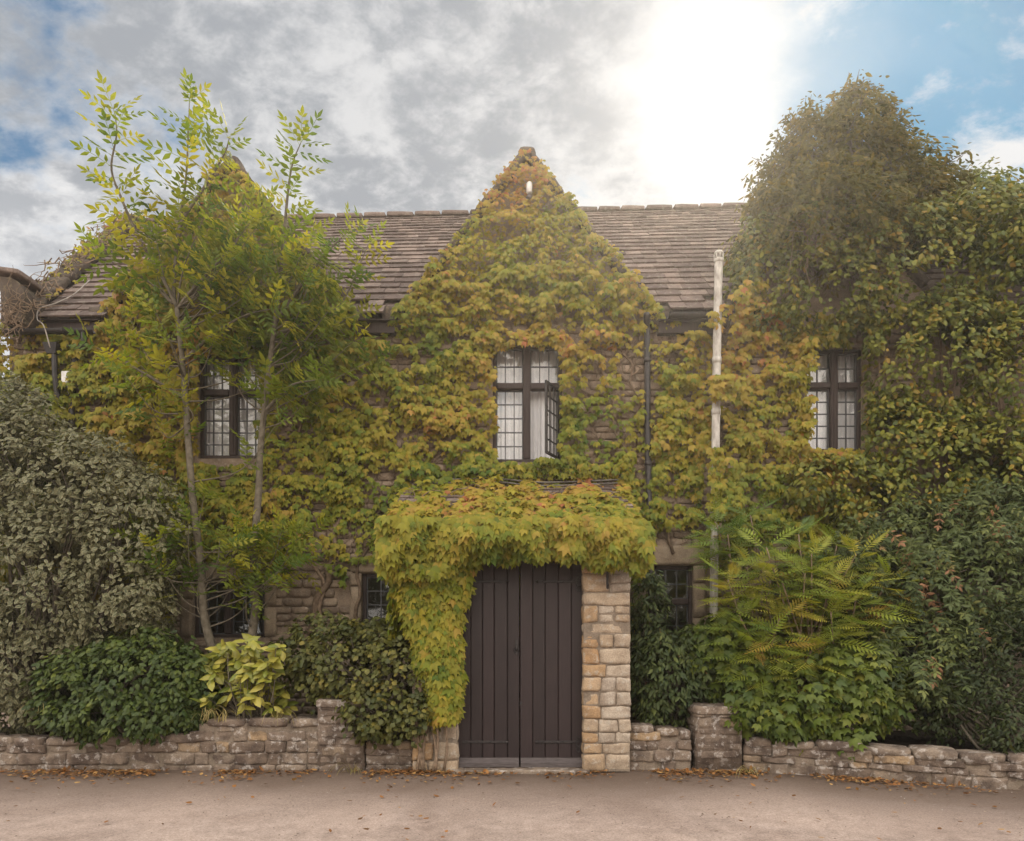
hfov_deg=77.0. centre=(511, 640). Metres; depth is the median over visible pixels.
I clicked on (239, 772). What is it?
fallen leaves
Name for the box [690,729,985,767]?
flower bed
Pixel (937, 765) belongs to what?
garden wall
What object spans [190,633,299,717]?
spotted laurel
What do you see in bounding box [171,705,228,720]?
grass tuft
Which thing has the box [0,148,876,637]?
wall creeper
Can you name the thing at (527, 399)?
window
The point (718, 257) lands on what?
flue pipe
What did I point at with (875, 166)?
climbing ivy
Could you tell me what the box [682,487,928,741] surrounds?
feathery shrub
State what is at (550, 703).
door
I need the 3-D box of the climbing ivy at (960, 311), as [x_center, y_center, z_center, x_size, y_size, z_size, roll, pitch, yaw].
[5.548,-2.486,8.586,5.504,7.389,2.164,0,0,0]
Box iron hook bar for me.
[606,571,608,588]
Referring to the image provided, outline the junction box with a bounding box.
[61,371,70,393]
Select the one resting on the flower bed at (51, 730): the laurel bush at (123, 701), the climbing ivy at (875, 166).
the laurel bush at (123, 701)
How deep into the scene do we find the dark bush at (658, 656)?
7.87 m
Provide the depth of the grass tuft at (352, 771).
7.36 m
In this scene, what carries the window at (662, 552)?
in the stone house
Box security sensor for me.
[526,181,532,201]
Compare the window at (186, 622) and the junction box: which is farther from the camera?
the window at (186, 622)
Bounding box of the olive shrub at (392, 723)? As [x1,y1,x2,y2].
[268,609,440,753]
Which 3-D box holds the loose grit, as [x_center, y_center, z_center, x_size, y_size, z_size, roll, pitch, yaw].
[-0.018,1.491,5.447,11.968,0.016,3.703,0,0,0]
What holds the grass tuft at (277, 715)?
on the garden wall at (318, 742)
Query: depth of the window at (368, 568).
8.95 m
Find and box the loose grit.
[4,773,1021,840]
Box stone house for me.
[0,146,1023,747]
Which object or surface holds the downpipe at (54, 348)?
attached to the stone house
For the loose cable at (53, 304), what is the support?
on the stone house
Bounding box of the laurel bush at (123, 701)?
[19,621,224,752]
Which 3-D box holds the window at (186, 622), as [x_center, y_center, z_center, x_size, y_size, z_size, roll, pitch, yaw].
[-3.953,-0.590,9.045,1.352,1.089,0.197,0,0,0]
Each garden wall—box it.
[0,696,370,770]
[365,738,412,770]
[630,701,741,770]
[742,735,1023,789]
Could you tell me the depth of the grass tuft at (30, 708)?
7.35 m
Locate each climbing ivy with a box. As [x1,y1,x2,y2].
[711,167,1023,727]
[725,69,978,298]
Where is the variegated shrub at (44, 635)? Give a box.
[0,370,203,734]
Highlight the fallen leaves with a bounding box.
[0,765,1015,839]
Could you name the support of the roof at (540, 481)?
attached to the stone house
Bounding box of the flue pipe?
[709,249,723,638]
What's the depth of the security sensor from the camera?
8.77 m
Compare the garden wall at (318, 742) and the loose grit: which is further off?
the garden wall at (318, 742)
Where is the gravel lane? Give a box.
[0,712,1023,840]
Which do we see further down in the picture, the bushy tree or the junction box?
the junction box
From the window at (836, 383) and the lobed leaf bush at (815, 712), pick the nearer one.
the lobed leaf bush at (815, 712)
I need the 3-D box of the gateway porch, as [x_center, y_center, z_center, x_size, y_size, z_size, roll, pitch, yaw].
[0.030,-0.321,8.095,3.020,3.709,1.811,0,0,0]
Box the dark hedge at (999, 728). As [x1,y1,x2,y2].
[905,590,1023,754]
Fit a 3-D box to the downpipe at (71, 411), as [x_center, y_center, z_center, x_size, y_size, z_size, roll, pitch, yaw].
[-5.929,-2.976,8.831,0.416,2.480,0.130,0,0,32]
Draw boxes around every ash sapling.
[64,68,314,716]
[203,105,399,705]
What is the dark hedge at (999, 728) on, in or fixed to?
on the flower bed at (906, 738)
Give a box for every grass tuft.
[11,700,46,714]
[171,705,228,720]
[201,709,238,721]
[252,709,297,725]
[329,762,363,774]
[735,765,765,777]
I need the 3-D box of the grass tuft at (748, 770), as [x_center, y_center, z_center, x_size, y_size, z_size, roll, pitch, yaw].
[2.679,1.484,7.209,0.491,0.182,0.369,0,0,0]
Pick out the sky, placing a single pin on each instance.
(423, 103)
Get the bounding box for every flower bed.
[1,727,412,765]
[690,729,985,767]
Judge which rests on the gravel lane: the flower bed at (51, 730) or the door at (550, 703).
the flower bed at (51, 730)
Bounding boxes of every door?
[458,563,518,766]
[519,561,581,766]
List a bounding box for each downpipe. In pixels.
[42,342,61,406]
[68,332,86,475]
[643,312,653,636]
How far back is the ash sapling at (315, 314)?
8.10 m
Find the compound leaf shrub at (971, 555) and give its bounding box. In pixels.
[792,471,1023,740]
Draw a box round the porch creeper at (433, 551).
[372,474,657,770]
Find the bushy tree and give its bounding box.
[922,156,1022,306]
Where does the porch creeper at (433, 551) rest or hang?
on the gateway porch
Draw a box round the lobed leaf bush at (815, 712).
[678,611,916,761]
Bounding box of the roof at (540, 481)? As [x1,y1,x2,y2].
[412,478,617,485]
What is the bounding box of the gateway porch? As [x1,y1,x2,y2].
[397,485,634,773]
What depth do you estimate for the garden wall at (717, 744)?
7.50 m
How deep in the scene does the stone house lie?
9.00 m
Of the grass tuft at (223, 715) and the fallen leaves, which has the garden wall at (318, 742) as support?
the grass tuft at (223, 715)
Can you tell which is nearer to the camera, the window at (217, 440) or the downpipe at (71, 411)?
the downpipe at (71, 411)
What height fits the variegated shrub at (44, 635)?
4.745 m
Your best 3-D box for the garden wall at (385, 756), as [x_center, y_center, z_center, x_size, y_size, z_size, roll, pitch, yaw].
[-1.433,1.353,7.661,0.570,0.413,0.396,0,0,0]
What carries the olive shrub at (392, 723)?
on the flower bed at (51, 730)
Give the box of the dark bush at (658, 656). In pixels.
[630,570,730,727]
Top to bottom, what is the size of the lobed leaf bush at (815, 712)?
1.773 m
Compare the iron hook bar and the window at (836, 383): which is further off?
the window at (836, 383)
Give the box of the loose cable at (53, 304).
[36,280,89,347]
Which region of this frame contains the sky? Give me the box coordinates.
[0,0,1023,376]
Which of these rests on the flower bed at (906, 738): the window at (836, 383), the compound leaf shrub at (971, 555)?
the compound leaf shrub at (971, 555)
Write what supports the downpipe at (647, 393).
attached to the stone house
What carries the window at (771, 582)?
in the stone house
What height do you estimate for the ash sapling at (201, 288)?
8.332 m
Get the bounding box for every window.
[180,560,276,637]
[200,356,264,457]
[349,553,388,621]
[493,345,561,461]
[640,545,705,639]
[758,547,837,643]
[805,350,860,450]
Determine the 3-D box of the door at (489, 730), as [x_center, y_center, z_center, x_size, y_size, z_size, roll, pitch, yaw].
[-0.272,0.243,7.544,0.715,2.445,0.172,0,0,0]

